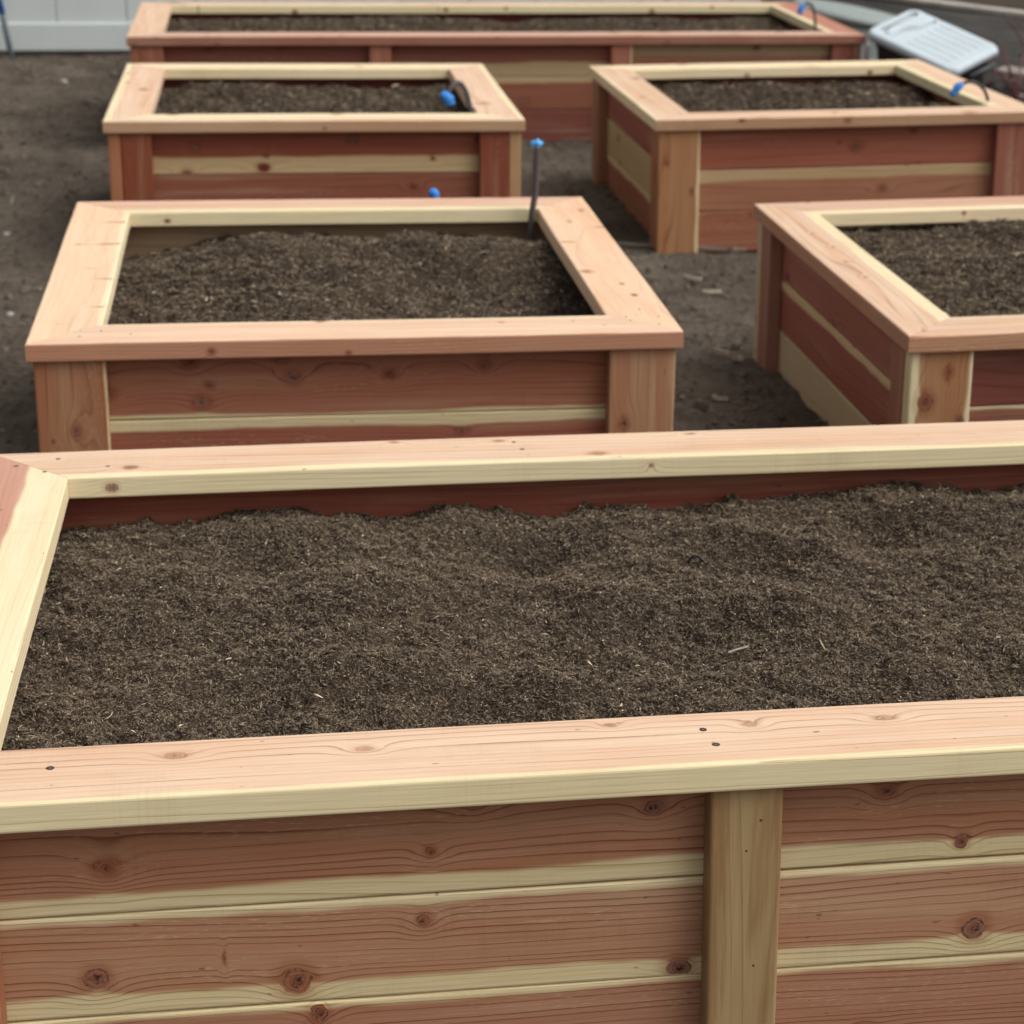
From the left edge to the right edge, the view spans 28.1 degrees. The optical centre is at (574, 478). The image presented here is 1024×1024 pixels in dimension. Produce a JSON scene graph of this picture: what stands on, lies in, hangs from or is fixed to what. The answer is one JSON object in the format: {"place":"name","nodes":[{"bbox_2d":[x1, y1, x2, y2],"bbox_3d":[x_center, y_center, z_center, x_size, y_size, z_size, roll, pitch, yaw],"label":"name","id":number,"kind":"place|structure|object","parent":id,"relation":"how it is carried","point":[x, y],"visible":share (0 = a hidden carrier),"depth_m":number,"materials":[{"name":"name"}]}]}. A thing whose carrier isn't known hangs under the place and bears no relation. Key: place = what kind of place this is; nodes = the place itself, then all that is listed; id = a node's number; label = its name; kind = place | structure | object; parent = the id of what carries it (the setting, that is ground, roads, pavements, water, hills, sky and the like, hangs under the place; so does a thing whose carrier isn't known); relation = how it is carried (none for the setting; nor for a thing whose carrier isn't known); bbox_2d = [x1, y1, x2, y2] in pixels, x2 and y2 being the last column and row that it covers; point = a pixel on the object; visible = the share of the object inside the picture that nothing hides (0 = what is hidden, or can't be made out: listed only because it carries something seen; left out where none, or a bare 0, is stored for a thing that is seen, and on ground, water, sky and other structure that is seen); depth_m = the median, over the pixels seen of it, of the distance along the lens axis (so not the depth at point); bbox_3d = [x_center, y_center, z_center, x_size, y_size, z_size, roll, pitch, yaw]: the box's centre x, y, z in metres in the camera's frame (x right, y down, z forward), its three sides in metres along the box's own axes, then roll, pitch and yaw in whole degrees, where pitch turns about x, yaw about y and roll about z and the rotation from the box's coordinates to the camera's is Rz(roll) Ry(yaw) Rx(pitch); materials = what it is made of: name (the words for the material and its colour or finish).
{"place":"outdoors","nodes":[
{"label":"outdoors","id":0,"kind":"place"},
{"bbox_2d":[0,51,1022,453],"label":"ground","id":1,"kind":"structure","parent":0,"point":[720,311],"depth_m":6.77,"materials":[{"name":"brown soil"}]},
{"bbox_2d":[0,0,14,59],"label":"leaning pole","id":2,"kind":"object","parent":1,"relation":"on","point":[6,34],"visible":0.81,"depth_m":10.80,"materials":[{"name":"grey metal"}]},
{"bbox_2d":[6,312,13,316],"bbox_3d":[-1.665,-0.482,6.027,0.025,0.018,0.029,1,20,0],"label":"pebble","id":3,"kind":"object","parent":1,"relation":"on","point":[9,314],"visible":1,"depth_m":6.02,"materials":[{"name":"grey stone"}]},
{"bbox_2d":[60,79,67,83],"bbox_3d":[-2.486,-1.928,9.944,0.044,0.027,0.045,1,20,0],"label":"pebble","id":4,"kind":"object","parent":1,"relation":"on","point":[63,81],"visible":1,"depth_m":9.93,"materials":[{"name":"white stone"}]},
{"bbox_2d":[103,63,524,200],"bbox_3d":[-0.910,-1.107,7.103,1.318,0.486,1.314,-2,19,-8],"label":"planter box","id":5,"kind":"object","parent":1,"relation":"on","point":[476,153],"visible":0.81,"depth_m":6.52,"materials":[{"name":"brown wood"}]},
{"bbox_2d":[154,80,467,113],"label":"soil","id":6,"kind":"structure","parent":5,"relation":"in","point":[226,97],"depth_m":7.22,"materials":[{"name":"brown soil"}]},
{"bbox_2d":[440,80,472,112],"bbox_3d":[-0.389,-1.180,6.722,0.107,0.252,0.066,1,20,0],"label":"irrigation tube","id":7,"kind":"object","parent":6,"relation":"in","point":[446,97],"visible":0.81,"depth_m":6.68,"materials":[{"name":"grey plastic"}]},
{"bbox_2d":[25,197,683,452],"bbox_3d":[-0.533,-0.278,4.807,1.317,0.486,1.353,-2,20,-9],"label":"planter box","id":8,"kind":"object","parent":1,"relation":"on","point":[102,385],"visible":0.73,"depth_m":4.21,"materials":[{"name":"brown wood"}]},
{"bbox_2d":[107,228,595,324],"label":"soil","id":9,"kind":"structure","parent":8,"relation":"in","point":[272,277],"depth_m":4.83,"materials":[{"name":"brown soil"}]},
{"bbox_2d":[528,139,542,241],"bbox_3d":[-0.103,-0.637,5.291,0.034,0.485,0.030,18,26,40],"label":"irrigation pipe","id":10,"kind":"object","parent":9,"relation":"in","point":[536,144],"visible":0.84,"depth_m":5.25,"materials":[{"name":"grey plastic"}]},
{"bbox_2d":[0,0,760,50],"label":"vinyl fence","id":11,"kind":"object","parent":1,"relation":"on","point":[69,25],"visible":0.12,"depth_m":10.98,"materials":[{"name":"white plastic"}]},
{"bbox_2d":[428,188,438,197],"bbox_3d":[-0.390,-0.578,5.739,0.042,0.479,0.030,1,20,0],"label":"pipe stub","id":12,"kind":"object","parent":1,"relation":"on","point":[433,193],"visible":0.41,"depth_m":5.65,"materials":[{"name":"blue plastic"}]},
{"bbox_2d":[126,2,865,141],"bbox_3d":[-0.386,-1.822,9.184,3.101,0.486,1.271,-2,19,-8],"label":"planter box","id":13,"kind":"object","parent":1,"relation":"on","point":[543,81],"visible":0.48,"depth_m":8.67,"materials":[{"name":"brown wood"}]},
{"bbox_2d":[165,13,797,32],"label":"soil","id":14,"kind":"structure","parent":13,"relation":"in","point":[395,23],"depth_m":9.40,"materials":[{"name":"brown soil"}]},
{"bbox_2d":[797,2,816,30],"bbox_3d":[1.014,-1.921,8.941,0.097,0.317,0.061,1,20,0],"label":"irrigation tube","id":15,"kind":"object","parent":14,"relation":"on","point":[800,10],"visible":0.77,"depth_m":8.91,"materials":[{"name":"plastic"}]},
{"bbox_2d":[0,420,1023,1023],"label":"planter box","id":16,"kind":"object","parent":1,"relation":"on","point":[846,864],"visible":0.65,"depth_m":2.49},
{"bbox_2d":[1,476,1023,750],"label":"soil","id":17,"kind":"structure","parent":16,"relation":"in","point":[261,622],"depth_m":3.01,"materials":[{"name":"brown soil"}]},
{"bbox_2d":[687,555,703,563],"bbox_3d":[0.190,0.128,3.218,0.028,0.015,0.005,1,20,0],"label":"bark curl","id":18,"kind":"object","parent":17,"relation":"on","point":[695,556],"visible":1,"depth_m":3.21,"materials":[{"name":"brown wood"}]},
{"bbox_2d":[728,645,748,652],"bbox_3d":[0.233,0.243,2.906,0.040,0.002,0.003,-13,21,-38],"label":"twig","id":19,"kind":"object","parent":17,"relation":"on","point":[737,649],"visible":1,"depth_m":2.90,"materials":[{"name":"brown wood"}]},
{"bbox_2d":[616,242,746,250],"bbox_3d":[0.345,-0.775,6.831,0.460,0.010,0.012,3,19,1],"label":"stick","id":20,"kind":"object","parent":1,"relation":"on","point":[698,247],"visible":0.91,"depth_m":6.83,"materials":[{"name":"brown wood"}]},
{"bbox_2d":[684,275,701,280],"bbox_3d":[0.377,-0.641,6.538,0.061,0.011,0.016,9,21,21],"label":"wood scrap","id":21,"kind":"object","parent":1,"relation":"on","point":[688,277],"visible":1,"depth_m":6.53,"materials":[{"name":"beige wood"}]},
{"bbox_2d":[702,289,721,293],"bbox_3d":[0.426,-0.579,6.338,0.061,0.012,0.012,-2,20,-8],"label":"wood scrap","id":22,"kind":"object","parent":1,"relation":"on","point":[711,291],"visible":1,"depth_m":6.33,"materials":[{"name":"beige wood"}]},
{"bbox_2d":[711,348,728,355],"bbox_3d":[0.401,-0.351,5.665,0.057,0.013,0.012,15,24,35],"label":"wood scrap","id":23,"kind":"object","parent":1,"relation":"on","point":[719,351],"visible":1,"depth_m":5.66,"materials":[{"name":"brown wood"}]},
{"bbox_2d":[712,394,728,400],"bbox_3d":[0.376,-0.208,5.282,0.044,0.011,0.017,10,19,30],"label":"wood scrap","id":24,"kind":"object","parent":1,"relation":"on","point":[723,398],"visible":1,"depth_m":5.28,"materials":[{"name":"brown wood"}]},
{"bbox_2d":[732,355,744,361],"bbox_3d":[0.449,-0.329,5.610,0.034,0.013,0.019,17,21,31],"label":"wood scrap","id":25,"kind":"object","parent":1,"relation":"on","point":[738,358],"visible":1,"depth_m":5.61,"materials":[{"name":"brown wood"}]},
{"bbox_2d":[589,60,1023,253],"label":"planter box","id":26,"kind":"object","parent":1,"relation":"on","point":[678,177],"visible":0.84,"depth_m":6.84,"materials":[{"name":"brown wood"}]},
{"bbox_2d":[649,78,956,112],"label":"soil","id":27,"kind":"structure","parent":26,"relation":"in","point":[735,96],"depth_m":7.47,"materials":[{"name":"brown soil"}]},
{"bbox_2d":[950,80,988,100],"bbox_3d":[1.356,-1.225,7.036,0.145,0.284,0.062,1,20,0],"label":"irrigation tube","id":28,"kind":"object","parent":27,"relation":"on","point":[956,88],"visible":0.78,"depth_m":7.00,"materials":[{"name":"blue plastic"}]},
{"bbox_2d":[792,0,895,60],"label":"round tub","id":29,"kind":"object","parent":1,"relation":"on","point":[863,20],"visible":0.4,"depth_m":9.94,"materials":[{"name":"grey plastic"}]},
{"bbox_2d":[864,39,870,60],"bbox_3d":[1.278,-1.705,8.999,0.024,0.445,0.024,1,20,0],"label":"white stake","id":30,"kind":"object","parent":1,"relation":"on","point":[867,49],"visible":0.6,"depth_m":8.93,"materials":[{"name":"paint"}]},
{"bbox_2d":[753,196,1023,426],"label":"planter box","id":31,"kind":"object","parent":1,"relation":"on","point":[848,331],"visible":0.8,"depth_m":4.87,"materials":[{"name":"brown wood"}]},
{"bbox_2d":[838,217,1023,316],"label":"soil","id":32,"kind":"structure","parent":31,"relation":"in","point":[972,268],"depth_m":5.05,"materials":[{"name":"brown soil"}]},
{"bbox_2d":[761,0,1023,92],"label":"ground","id":33,"kind":"structure","parent":1,"relation":"on","point":[993,29],"depth_m":10.34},
{"bbox_2d":[886,0,1023,17],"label":"timber","id":34,"kind":"object","parent":33,"relation":"on","point":[978,8],"visible":1,"depth_m":10.37,"materials":[{"name":"brown wood"}]},
{"bbox_2d":[868,10,997,84],"bbox_3d":[1.506,-1.700,8.725,0.377,0.384,0.530,-30,48,-31],"label":"storage tote","id":35,"kind":"object","parent":1,"relation":"on","point":[928,39],"visible":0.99,"depth_m":8.61,"materials":[{"name":"grey plastic"}]},
{"bbox_2d":[945,0,1023,9],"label":"timber","id":36,"kind":"object","parent":1,"relation":"on","point":[1014,4],"depth_m":11.12,"materials":[{"name":"brown wood"}]},
{"bbox_2d":[988,38,1023,100],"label":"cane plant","id":37,"kind":"object","parent":1,"relation":"on","point":[1013,90],"visible":0.57,"depth_m":9.29,"materials":[{"name":"brown plant"}]},
{"bbox_2d":[993,66,1023,83],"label":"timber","id":38,"kind":"object","parent":1,"relation":"on","point":[1014,70],"visible":0.69,"depth_m":9.43,"materials":[{"name":"brown wood"}]},
{"bbox_2d":[1018,94,1023,102],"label":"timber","id":39,"kind":"object","parent":1,"relation":"on","point":[1021,98],"visible":0.43,"depth_m":9.18,"materials":[{"name":"brown wood"}]},
{"bbox_2d":[983,80,1023,95],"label":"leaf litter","id":40,"kind":"object","parent":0,"point":[988,85],"visible":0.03,"depth_m":10.21,"materials":[{"name":"brown plant"}]},
{"bbox_2d":[1002,14,1023,45],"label":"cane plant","id":41,"kind":"object","parent":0,"point":[1015,30],"visible":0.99,"depth_m":9.57,"materials":[{"name":"brown plant"}]}
]}

